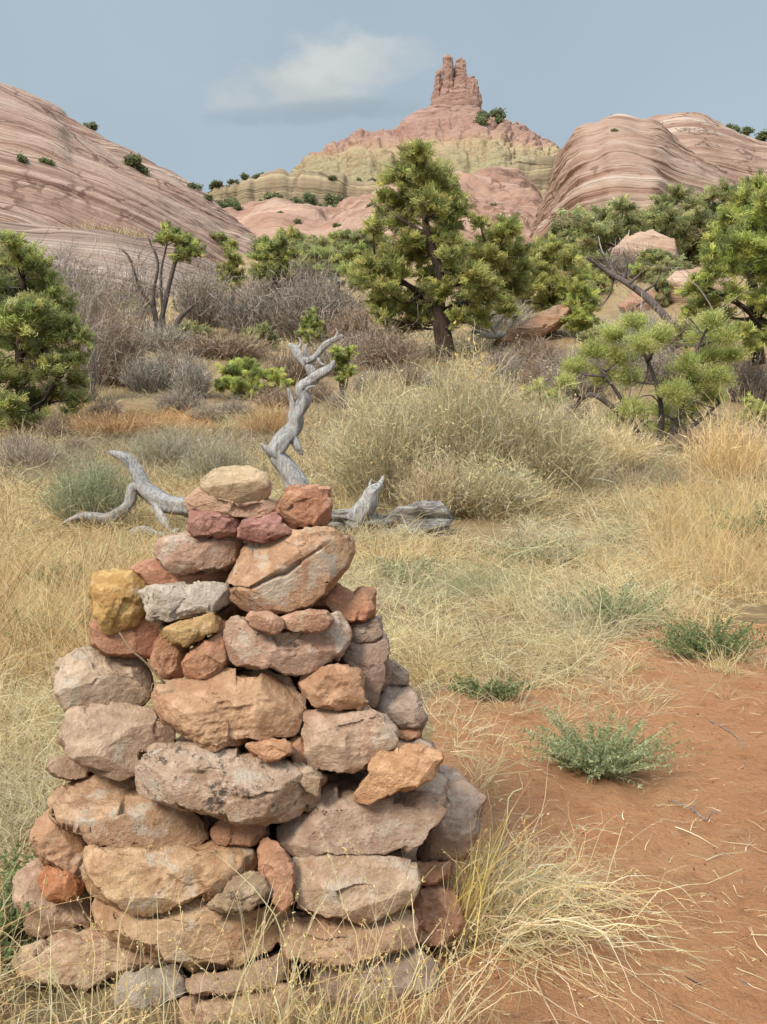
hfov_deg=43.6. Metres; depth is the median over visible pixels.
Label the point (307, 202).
juniper
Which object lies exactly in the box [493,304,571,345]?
boulder
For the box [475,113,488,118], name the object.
juniper
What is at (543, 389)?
shrub
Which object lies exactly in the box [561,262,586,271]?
juniper
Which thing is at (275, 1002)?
grass clump
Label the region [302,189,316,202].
juniper
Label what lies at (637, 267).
juniper
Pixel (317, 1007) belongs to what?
grass clump
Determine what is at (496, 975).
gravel
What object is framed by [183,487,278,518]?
cairn stone
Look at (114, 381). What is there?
brush
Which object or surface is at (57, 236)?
hill
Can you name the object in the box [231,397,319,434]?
sagebrush
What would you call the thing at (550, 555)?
leafy weed
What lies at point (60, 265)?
brush
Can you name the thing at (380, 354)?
brush
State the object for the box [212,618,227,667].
cairn stone
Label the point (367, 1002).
grass clump
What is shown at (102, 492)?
sagebrush
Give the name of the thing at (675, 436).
brush
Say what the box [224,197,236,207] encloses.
juniper
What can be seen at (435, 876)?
cairn stone
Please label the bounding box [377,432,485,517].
sagebrush
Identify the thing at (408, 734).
cairn stone
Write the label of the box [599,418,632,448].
brush
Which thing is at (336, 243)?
juniper
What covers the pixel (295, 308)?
brush
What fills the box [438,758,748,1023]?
grass clump
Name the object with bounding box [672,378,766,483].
dry grass clump
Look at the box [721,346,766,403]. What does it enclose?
brush
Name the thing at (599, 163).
hill
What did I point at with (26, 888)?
cairn stone
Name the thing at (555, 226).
juniper
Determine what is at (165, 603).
cairn stone
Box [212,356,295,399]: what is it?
shrub
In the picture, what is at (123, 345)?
brush
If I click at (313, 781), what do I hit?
cairn stone
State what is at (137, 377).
brush
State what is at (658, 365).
brush
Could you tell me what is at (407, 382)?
brush
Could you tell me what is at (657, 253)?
juniper
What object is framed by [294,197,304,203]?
juniper
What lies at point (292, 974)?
grass clump
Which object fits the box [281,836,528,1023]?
grass clump
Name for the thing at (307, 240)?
juniper
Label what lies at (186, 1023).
dry grass
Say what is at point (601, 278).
juniper
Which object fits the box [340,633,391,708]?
cairn stone
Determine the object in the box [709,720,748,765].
twig
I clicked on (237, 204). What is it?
juniper
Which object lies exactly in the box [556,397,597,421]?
brush
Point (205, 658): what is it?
cairn stone
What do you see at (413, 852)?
cairn stone
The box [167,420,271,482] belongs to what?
sagebrush
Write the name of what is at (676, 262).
juniper
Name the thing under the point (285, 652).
cairn stone
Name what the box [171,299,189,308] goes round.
juniper
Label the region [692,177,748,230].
pinyon pine
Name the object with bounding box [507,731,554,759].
grass clump
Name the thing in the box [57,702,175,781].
cairn stone
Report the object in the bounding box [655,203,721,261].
juniper
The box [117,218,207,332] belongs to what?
juniper
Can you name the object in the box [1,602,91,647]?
leafy weed
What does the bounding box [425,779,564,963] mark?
grass clump
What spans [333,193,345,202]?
juniper
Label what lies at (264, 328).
shrub
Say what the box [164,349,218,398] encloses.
brush
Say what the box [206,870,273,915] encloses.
cairn stone
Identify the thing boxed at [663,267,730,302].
boulder
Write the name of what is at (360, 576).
dry grass
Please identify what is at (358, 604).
cairn stone
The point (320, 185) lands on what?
hill
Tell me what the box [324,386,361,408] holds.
brush
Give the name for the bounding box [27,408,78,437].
brush
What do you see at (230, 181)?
juniper
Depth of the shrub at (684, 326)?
29.80 m
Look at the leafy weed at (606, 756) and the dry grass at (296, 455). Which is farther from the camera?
the dry grass at (296, 455)
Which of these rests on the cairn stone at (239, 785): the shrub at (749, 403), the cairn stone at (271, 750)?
the cairn stone at (271, 750)
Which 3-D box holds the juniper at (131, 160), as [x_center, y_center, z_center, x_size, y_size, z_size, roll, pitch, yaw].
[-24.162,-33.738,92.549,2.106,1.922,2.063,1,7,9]
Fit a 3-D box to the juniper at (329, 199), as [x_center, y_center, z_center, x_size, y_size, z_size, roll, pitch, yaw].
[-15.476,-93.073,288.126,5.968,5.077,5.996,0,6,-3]
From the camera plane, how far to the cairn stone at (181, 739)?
2.98 m
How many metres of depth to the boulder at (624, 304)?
39.12 m
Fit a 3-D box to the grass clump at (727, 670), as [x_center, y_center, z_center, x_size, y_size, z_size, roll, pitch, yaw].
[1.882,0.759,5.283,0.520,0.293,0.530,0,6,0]
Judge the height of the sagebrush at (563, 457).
1.714 m
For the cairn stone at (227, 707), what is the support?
on the cairn stone at (239, 785)
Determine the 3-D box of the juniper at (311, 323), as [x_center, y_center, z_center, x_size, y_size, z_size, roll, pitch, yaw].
[-2.644,-6.662,35.449,1.159,1.991,1.179,2,7,18]
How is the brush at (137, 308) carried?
on the ground at (592, 802)
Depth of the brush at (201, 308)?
40.78 m
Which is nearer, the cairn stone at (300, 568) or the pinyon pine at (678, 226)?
the cairn stone at (300, 568)
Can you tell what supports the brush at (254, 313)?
on the ground at (592, 802)
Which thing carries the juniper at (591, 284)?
on the ground at (592, 802)
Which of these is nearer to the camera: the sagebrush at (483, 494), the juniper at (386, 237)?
the sagebrush at (483, 494)
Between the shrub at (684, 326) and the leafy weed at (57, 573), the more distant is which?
the shrub at (684, 326)
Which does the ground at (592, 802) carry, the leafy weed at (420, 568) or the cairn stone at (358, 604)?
the leafy weed at (420, 568)
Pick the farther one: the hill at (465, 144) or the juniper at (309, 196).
the hill at (465, 144)
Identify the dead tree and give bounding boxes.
[60,328,453,536]
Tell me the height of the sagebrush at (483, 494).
0.985 m
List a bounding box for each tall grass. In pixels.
[0,461,389,696]
[580,423,766,600]
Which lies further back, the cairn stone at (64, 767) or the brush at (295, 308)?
the brush at (295, 308)
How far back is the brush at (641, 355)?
29.26 m
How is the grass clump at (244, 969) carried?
on the ground at (592, 802)
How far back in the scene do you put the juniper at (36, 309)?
18.41 m
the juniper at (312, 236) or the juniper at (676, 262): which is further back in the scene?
the juniper at (312, 236)
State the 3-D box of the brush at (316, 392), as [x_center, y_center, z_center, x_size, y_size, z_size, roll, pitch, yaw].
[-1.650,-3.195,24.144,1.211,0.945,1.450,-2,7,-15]
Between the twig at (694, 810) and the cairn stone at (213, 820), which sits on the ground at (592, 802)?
the twig at (694, 810)
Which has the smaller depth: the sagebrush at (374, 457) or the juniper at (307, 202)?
the sagebrush at (374, 457)
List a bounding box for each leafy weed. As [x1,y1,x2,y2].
[0,840,39,959]
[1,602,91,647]
[19,556,101,587]
[370,551,458,585]
[448,672,536,700]
[476,529,593,567]
[513,702,707,792]
[549,574,696,623]
[645,609,766,663]
[708,499,766,546]
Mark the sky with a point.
(206, 91)
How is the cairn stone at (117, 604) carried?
on the cairn stone at (140, 639)
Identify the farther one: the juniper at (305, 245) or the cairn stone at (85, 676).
the juniper at (305, 245)
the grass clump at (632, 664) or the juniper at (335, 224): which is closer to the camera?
the grass clump at (632, 664)
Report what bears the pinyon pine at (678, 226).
on the ground at (592, 802)
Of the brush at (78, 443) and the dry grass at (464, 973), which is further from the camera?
the brush at (78, 443)
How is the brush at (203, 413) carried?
on the ground at (592, 802)
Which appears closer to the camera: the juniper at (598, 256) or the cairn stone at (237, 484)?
the cairn stone at (237, 484)
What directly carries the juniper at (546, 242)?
on the ground at (592, 802)
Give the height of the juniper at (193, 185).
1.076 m
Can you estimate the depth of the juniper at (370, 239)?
80.16 m
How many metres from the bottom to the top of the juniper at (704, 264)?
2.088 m
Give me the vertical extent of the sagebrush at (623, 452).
1.190 m
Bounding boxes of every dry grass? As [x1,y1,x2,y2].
[0,264,766,422]
[0,394,766,513]
[0,444,766,757]
[0,533,486,1023]
[17,989,431,1023]
[62,220,154,238]
[329,843,587,1023]
[414,600,766,819]
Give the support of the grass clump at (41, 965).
on the ground at (592, 802)
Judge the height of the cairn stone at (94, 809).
0.285 m
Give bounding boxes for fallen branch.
[469,308,522,338]
[586,247,673,324]
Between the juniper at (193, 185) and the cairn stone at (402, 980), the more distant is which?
the juniper at (193, 185)
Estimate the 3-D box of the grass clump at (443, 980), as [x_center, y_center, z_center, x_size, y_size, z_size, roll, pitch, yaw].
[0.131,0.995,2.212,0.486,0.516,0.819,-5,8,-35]
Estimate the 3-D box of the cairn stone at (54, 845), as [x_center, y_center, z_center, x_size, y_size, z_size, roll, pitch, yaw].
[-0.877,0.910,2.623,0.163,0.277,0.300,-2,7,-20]
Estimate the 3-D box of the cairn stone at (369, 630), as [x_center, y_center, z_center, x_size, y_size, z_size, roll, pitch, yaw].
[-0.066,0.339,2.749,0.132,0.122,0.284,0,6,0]
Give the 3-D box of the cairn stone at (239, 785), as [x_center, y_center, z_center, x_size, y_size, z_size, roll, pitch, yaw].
[-0.398,0.719,2.540,0.477,0.295,0.388,0,6,0]
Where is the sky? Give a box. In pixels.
[0,0,766,192]
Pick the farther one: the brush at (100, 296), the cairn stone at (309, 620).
the brush at (100, 296)
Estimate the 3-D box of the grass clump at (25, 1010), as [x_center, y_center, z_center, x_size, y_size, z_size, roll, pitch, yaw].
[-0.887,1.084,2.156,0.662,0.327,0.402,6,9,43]
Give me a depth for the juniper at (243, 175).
287.58 m
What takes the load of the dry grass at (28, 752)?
on the ground at (592, 802)
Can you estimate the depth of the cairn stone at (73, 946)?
2.41 m
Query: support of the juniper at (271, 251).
on the ground at (592, 802)
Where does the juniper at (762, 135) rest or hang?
on the hill at (736, 155)
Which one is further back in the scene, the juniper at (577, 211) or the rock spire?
the rock spire
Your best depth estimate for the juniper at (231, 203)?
283.40 m
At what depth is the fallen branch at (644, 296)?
34.49 m
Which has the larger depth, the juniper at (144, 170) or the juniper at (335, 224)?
the juniper at (335, 224)
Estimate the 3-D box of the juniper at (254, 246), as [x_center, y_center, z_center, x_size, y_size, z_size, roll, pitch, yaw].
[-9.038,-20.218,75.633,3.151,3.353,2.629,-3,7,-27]
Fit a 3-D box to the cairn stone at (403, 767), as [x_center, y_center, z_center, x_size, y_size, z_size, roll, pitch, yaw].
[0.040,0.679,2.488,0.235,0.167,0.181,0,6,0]
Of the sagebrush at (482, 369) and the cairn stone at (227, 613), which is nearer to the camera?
the cairn stone at (227, 613)
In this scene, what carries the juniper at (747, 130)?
on the hill at (736, 155)
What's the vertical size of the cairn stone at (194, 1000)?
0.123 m
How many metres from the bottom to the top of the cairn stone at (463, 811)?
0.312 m
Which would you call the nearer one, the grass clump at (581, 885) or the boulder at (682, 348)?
the grass clump at (581, 885)
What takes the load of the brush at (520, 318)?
on the ground at (592, 802)
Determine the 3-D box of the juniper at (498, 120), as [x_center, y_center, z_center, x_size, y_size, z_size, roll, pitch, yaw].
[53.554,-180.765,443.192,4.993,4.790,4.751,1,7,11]
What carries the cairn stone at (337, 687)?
on the cairn stone at (353, 741)
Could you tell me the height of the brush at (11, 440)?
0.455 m
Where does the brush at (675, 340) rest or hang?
on the ground at (592, 802)
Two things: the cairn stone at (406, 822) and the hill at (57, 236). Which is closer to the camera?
the cairn stone at (406, 822)
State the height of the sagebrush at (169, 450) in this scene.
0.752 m
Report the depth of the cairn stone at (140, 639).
2.59 m
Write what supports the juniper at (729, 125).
on the hill at (736, 155)
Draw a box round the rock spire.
[397,54,481,126]
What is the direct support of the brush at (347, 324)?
on the ground at (592, 802)
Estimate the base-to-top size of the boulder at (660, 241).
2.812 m
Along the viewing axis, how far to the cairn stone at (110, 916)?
2.38 m
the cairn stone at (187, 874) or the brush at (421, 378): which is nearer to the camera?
the cairn stone at (187, 874)
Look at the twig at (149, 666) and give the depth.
2.40 m
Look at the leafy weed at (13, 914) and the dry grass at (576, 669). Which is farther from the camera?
the dry grass at (576, 669)
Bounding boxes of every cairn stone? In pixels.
[12,858,94,939]
[12,924,185,992]
[30,809,86,879]
[37,865,85,903]
[45,755,89,780]
[47,774,210,849]
[51,646,153,712]
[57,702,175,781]
[79,838,257,916]
[86,568,147,634]
[88,615,160,658]
[91,896,292,973]
[111,963,186,1008]
[129,558,232,586]
[135,741,321,825]
[138,580,232,625]
[149,634,189,679]
[151,667,304,751]
[153,531,244,574]
[159,612,220,647]
[176,736,187,741]
[178,982,321,1023]
[181,633,226,679]
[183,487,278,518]
[185,950,295,996]
[186,510,242,538]
[200,465,271,503]
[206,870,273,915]
[207,815,216,829]
[210,819,269,846]
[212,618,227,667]
[218,603,233,619]
[223,611,351,676]
[225,525,355,614]
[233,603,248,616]
[237,511,291,543]
[241,668,307,710]
[244,610,284,634]
[245,738,293,762]
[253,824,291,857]
[257,836,295,912]
[275,770,450,857]
[276,484,332,528]
[276,909,418,968]
[280,690,313,739]
[281,609,334,632]
[284,758,327,797]
[290,676,299,689]
[290,735,306,764]
[291,851,420,924]
[296,705,398,773]
[297,663,368,710]
[308,946,439,1004]
[311,583,376,622]
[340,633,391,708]
[349,615,383,643]
[353,741,443,804]
[375,684,427,729]
[390,659,409,685]
[397,847,452,884]
[398,728,422,741]
[399,738,435,748]
[407,882,464,948]
[413,860,450,885]
[416,764,486,861]
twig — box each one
[119,632,165,690]
[671,799,720,819]
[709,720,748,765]
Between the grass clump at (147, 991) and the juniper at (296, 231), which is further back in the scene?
the juniper at (296, 231)
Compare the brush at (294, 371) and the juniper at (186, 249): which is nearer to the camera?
the brush at (294, 371)
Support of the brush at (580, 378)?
on the ground at (592, 802)
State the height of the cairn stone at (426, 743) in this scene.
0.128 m
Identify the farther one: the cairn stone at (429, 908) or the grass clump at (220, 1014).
the cairn stone at (429, 908)
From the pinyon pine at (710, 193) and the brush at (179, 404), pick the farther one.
the pinyon pine at (710, 193)
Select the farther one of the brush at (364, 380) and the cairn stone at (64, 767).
the brush at (364, 380)
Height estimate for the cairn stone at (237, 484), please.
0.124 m
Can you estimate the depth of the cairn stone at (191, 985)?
2.39 m
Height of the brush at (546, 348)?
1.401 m
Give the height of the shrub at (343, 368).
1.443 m
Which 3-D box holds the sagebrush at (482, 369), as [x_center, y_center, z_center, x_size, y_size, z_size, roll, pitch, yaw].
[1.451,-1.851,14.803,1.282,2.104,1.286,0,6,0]
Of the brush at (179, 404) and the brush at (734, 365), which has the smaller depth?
the brush at (179, 404)
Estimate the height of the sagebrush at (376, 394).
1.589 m
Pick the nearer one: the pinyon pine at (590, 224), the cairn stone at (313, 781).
the cairn stone at (313, 781)
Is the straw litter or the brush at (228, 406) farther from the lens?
the brush at (228, 406)
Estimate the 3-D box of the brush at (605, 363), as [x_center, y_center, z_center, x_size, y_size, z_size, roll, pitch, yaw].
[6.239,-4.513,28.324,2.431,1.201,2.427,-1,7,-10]
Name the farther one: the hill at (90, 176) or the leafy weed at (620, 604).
the hill at (90, 176)
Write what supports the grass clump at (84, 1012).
on the ground at (592, 802)
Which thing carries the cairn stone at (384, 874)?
on the cairn stone at (302, 919)
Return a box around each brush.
[0,428,47,450]
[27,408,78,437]
[31,374,84,403]
[36,224,116,298]
[39,216,159,401]
[54,255,130,319]
[56,434,93,450]
[68,278,165,384]
[80,389,128,421]
[81,201,182,332]
[86,350,144,384]
[110,347,176,392]
[127,316,202,352]
[135,336,212,385]
[141,377,212,413]
[155,226,250,326]
[159,324,285,361]
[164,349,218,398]
[183,398,225,422]
[209,262,298,336]
[209,394,260,418]
[227,248,354,310]
[242,382,296,407]
[245,242,373,341]
[256,339,329,385]
[286,329,370,375]
[299,376,336,401]
[317,286,390,346]
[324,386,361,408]
[332,309,426,364]
[344,309,436,370]
[346,354,403,394]
[385,352,432,385]
[419,365,455,387]
[430,358,523,407]
[460,298,541,332]
[473,336,528,382]
[473,345,562,371]
[501,322,574,362]
[514,353,555,386]
[525,333,621,397]
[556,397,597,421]
[559,342,632,371]
[583,232,686,282]
[590,294,681,368]
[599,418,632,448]
[628,346,686,382]
[650,303,741,353]
[664,422,714,450]
[698,342,765,379]
[714,414,766,448]
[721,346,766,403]
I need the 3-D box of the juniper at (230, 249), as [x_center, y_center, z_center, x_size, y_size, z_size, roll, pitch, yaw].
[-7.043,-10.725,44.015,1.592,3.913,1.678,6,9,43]
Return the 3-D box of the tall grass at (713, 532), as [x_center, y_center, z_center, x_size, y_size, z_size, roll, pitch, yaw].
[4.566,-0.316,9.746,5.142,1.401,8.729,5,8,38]
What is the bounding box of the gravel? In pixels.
[278,627,766,1023]
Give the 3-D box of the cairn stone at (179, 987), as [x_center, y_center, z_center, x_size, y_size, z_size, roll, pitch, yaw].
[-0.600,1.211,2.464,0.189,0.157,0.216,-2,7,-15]
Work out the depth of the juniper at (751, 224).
22.98 m
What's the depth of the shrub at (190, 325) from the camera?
35.30 m
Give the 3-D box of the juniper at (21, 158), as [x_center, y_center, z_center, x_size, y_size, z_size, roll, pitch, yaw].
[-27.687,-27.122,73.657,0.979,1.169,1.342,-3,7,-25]
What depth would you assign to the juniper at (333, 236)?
89.59 m
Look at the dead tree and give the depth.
9.76 m
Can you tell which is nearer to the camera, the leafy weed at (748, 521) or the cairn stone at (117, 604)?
the cairn stone at (117, 604)
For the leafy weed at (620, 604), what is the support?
on the ground at (592, 802)
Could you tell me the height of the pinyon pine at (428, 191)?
8.233 m
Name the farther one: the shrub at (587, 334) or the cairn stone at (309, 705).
the shrub at (587, 334)
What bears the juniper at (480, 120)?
on the hill at (465, 144)
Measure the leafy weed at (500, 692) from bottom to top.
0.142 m
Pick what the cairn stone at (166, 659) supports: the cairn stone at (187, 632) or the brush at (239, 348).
the cairn stone at (187, 632)
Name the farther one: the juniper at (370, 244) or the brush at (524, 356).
the juniper at (370, 244)
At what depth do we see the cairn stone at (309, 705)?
2.80 m
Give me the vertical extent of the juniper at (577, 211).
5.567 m
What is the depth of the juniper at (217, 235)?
83.86 m
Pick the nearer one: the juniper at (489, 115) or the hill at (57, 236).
the hill at (57, 236)
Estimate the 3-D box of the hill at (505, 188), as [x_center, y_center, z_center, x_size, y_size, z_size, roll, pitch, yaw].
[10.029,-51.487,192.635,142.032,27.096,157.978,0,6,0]
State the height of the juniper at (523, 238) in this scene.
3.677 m
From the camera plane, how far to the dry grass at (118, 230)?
71.32 m
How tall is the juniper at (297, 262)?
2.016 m
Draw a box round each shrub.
[175,319,215,338]
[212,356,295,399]
[241,320,281,351]
[329,344,359,393]
[515,376,567,407]
[549,266,755,440]
[575,321,622,353]
[662,319,731,351]
[734,391,766,423]
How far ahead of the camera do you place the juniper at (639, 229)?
59.96 m
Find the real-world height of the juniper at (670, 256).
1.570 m
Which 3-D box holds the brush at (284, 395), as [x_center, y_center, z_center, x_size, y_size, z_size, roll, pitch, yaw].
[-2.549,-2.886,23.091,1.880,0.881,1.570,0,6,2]
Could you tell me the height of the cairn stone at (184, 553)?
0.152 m
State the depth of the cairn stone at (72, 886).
2.45 m
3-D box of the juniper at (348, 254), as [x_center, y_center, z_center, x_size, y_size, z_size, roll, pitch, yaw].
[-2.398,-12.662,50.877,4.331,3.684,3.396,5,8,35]
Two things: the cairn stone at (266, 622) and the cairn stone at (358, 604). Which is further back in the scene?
the cairn stone at (358, 604)
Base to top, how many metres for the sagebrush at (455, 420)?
2.379 m
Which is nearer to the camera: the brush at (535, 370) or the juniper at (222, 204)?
the brush at (535, 370)
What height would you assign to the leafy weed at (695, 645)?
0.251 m
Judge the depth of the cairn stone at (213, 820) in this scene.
2.83 m
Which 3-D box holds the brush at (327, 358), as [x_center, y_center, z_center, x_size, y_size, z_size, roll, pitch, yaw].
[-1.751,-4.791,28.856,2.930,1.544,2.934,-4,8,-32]
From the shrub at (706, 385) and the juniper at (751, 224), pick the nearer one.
the shrub at (706, 385)
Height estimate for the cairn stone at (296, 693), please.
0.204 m
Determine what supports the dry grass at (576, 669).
on the ground at (592, 802)
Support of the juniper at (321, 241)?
on the ground at (592, 802)
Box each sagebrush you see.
[0,427,82,466]
[30,432,142,527]
[45,392,176,438]
[107,423,209,465]
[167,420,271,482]
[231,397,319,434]
[300,337,472,503]
[336,349,425,424]
[363,315,574,487]
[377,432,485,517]
[389,441,567,522]
[437,321,518,432]
[473,363,626,496]
[530,391,673,471]
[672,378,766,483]
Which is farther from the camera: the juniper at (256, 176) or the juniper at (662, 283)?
the juniper at (256, 176)
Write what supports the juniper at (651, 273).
on the ground at (592, 802)
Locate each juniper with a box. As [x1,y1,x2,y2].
[0,227,115,430]
[16,151,28,163]
[38,155,55,165]
[83,121,99,130]
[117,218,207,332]
[122,152,141,167]
[133,163,151,175]
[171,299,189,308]
[186,182,203,190]
[203,193,215,201]
[208,231,231,248]
[212,236,249,317]
[217,200,227,207]
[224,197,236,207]
[227,179,238,185]
[227,198,237,206]
[233,201,242,209]
[240,172,248,179]
[244,231,300,298]
[250,233,276,261]
[251,173,259,178]
[261,192,282,199]
[275,225,307,248]
[285,228,306,235]
[289,238,317,248]
[290,251,312,278]
[293,217,303,223]
[293,242,317,277]
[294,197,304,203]
[294,306,327,346]
[295,240,373,296]
[301,198,317,205]
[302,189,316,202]
[306,233,325,246]
[310,236,330,247]
[311,244,337,264]
[324,193,336,205]
[326,229,344,246]
[331,238,347,254]
[332,221,341,226]
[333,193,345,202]
[337,227,370,261]
[350,232,372,247]
[360,228,392,249]
[366,234,391,249]
[473,116,488,126]
[475,109,493,118]
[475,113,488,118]
[489,107,503,117]
[494,115,504,123]
[508,233,524,243]
[511,231,600,311]
[529,239,558,262]
[543,206,589,267]
[556,224,575,243]
[557,196,632,265]
[557,271,602,338]
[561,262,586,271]
[562,225,583,266]
[567,280,602,310]
[584,249,610,277]
[588,274,614,294]
[608,217,691,253]
[628,253,662,275]
[633,247,668,279]
[643,264,666,289]
[645,168,766,365]
[649,275,672,305]
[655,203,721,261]
[661,255,693,278]
[662,224,712,268]
[663,249,675,272]
[700,242,741,273]
[725,123,737,127]
[730,125,741,133]
[740,126,755,136]
[754,128,766,140]
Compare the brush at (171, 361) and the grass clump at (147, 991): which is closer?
the grass clump at (147, 991)
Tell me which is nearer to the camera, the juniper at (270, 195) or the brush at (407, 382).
the brush at (407, 382)
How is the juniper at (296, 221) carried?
on the hill at (505, 188)
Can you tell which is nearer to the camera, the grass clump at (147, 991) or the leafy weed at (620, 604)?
the grass clump at (147, 991)
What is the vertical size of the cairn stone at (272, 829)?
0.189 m
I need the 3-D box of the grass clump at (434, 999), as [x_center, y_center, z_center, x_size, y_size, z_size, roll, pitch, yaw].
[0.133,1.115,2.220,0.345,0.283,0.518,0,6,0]
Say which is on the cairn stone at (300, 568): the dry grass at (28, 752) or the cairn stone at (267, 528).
the cairn stone at (267, 528)
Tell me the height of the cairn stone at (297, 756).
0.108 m
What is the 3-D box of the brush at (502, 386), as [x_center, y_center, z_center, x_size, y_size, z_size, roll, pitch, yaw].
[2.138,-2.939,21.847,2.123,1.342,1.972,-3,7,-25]
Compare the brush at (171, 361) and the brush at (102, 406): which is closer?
the brush at (102, 406)
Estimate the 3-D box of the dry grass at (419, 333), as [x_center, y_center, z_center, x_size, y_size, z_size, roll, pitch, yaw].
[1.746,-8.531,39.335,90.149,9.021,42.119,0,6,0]
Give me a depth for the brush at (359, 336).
30.44 m
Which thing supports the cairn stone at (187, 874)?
on the cairn stone at (110, 916)
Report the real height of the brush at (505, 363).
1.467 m
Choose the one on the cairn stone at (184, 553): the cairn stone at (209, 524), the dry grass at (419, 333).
the cairn stone at (209, 524)
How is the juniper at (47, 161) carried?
on the hill at (90, 176)
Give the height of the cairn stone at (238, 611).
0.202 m
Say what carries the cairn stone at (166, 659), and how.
on the cairn stone at (227, 707)
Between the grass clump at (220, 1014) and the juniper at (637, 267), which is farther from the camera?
the juniper at (637, 267)
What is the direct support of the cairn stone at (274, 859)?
on the cairn stone at (110, 916)
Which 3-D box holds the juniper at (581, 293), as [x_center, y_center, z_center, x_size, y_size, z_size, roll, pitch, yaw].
[6.687,-6.809,32.429,1.444,2.594,1.564,3,7,27]
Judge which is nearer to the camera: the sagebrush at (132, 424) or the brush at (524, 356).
the sagebrush at (132, 424)
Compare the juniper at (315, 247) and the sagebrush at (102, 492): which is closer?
the sagebrush at (102, 492)
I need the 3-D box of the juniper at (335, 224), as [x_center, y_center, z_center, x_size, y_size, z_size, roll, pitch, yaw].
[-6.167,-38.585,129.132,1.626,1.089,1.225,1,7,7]
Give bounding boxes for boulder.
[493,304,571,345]
[611,229,678,269]
[617,291,663,312]
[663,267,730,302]
[671,344,720,360]
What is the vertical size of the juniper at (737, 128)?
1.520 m
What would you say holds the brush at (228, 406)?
on the ground at (592, 802)
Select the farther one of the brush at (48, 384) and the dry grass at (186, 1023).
the brush at (48, 384)
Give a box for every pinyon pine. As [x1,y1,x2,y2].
[344,128,539,362]
[573,193,660,261]
[641,182,718,257]
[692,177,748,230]
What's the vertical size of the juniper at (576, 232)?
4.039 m
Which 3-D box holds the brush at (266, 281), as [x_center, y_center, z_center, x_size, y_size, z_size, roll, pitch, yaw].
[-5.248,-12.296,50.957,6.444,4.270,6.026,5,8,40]
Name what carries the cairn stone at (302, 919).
on the cairn stone at (402, 980)
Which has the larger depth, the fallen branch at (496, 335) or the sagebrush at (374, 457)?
the fallen branch at (496, 335)
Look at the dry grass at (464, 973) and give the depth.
2.38 m
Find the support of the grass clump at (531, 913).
on the ground at (592, 802)
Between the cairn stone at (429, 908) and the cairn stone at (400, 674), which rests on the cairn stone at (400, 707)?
the cairn stone at (400, 674)
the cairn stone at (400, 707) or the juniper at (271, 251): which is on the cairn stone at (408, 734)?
the cairn stone at (400, 707)
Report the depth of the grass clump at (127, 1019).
2.16 m
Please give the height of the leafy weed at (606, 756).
0.278 m
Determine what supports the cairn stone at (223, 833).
on the cairn stone at (187, 874)
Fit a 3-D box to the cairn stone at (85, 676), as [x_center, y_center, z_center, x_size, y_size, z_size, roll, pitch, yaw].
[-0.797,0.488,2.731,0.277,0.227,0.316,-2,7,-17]
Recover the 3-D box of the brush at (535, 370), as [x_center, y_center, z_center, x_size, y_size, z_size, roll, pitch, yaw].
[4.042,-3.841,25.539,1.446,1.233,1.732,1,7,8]
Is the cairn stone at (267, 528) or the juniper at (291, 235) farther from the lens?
the juniper at (291, 235)
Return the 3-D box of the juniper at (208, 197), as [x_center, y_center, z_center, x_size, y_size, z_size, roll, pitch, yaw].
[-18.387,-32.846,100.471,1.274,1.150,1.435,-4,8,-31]
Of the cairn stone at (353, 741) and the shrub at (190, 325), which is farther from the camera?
the shrub at (190, 325)
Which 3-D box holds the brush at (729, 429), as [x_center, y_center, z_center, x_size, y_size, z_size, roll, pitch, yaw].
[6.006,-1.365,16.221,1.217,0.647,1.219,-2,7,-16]
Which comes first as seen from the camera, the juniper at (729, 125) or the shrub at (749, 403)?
the shrub at (749, 403)
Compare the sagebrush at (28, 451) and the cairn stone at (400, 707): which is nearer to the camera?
the cairn stone at (400, 707)
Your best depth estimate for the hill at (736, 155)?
130.21 m
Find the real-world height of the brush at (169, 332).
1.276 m
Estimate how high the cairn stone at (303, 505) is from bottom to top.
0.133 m
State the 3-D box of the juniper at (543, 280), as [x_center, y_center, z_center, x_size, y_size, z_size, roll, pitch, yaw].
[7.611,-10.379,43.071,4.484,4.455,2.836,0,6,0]
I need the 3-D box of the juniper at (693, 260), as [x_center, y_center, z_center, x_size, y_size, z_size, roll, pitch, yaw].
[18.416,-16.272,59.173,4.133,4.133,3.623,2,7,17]
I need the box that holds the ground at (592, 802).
[0,254,766,1023]
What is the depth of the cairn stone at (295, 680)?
2.81 m
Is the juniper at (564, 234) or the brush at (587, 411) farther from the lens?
the juniper at (564, 234)
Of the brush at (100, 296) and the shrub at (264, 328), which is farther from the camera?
the brush at (100, 296)
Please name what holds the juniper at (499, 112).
on the hill at (465, 144)
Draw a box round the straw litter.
[421,610,766,1023]
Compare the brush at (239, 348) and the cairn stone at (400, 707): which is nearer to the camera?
the cairn stone at (400, 707)
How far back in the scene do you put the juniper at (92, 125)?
113.44 m
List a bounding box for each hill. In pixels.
[0,83,256,263]
[0,221,217,302]
[206,155,554,206]
[222,166,542,252]
[291,110,560,182]
[527,114,738,244]
[650,112,766,183]
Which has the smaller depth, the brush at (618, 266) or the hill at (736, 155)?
the brush at (618, 266)
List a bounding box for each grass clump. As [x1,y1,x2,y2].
[0,875,144,1023]
[0,916,137,1023]
[1,937,205,1023]
[5,845,203,1023]
[88,931,171,1023]
[102,880,300,1023]
[164,847,381,1023]
[182,872,367,1023]
[186,922,471,1023]
[229,910,336,1023]
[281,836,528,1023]
[291,905,570,1023]
[318,826,551,1023]
[349,767,751,1023]
[378,940,500,1023]
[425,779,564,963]
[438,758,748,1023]
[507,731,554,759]
[584,639,655,675]
[680,623,765,683]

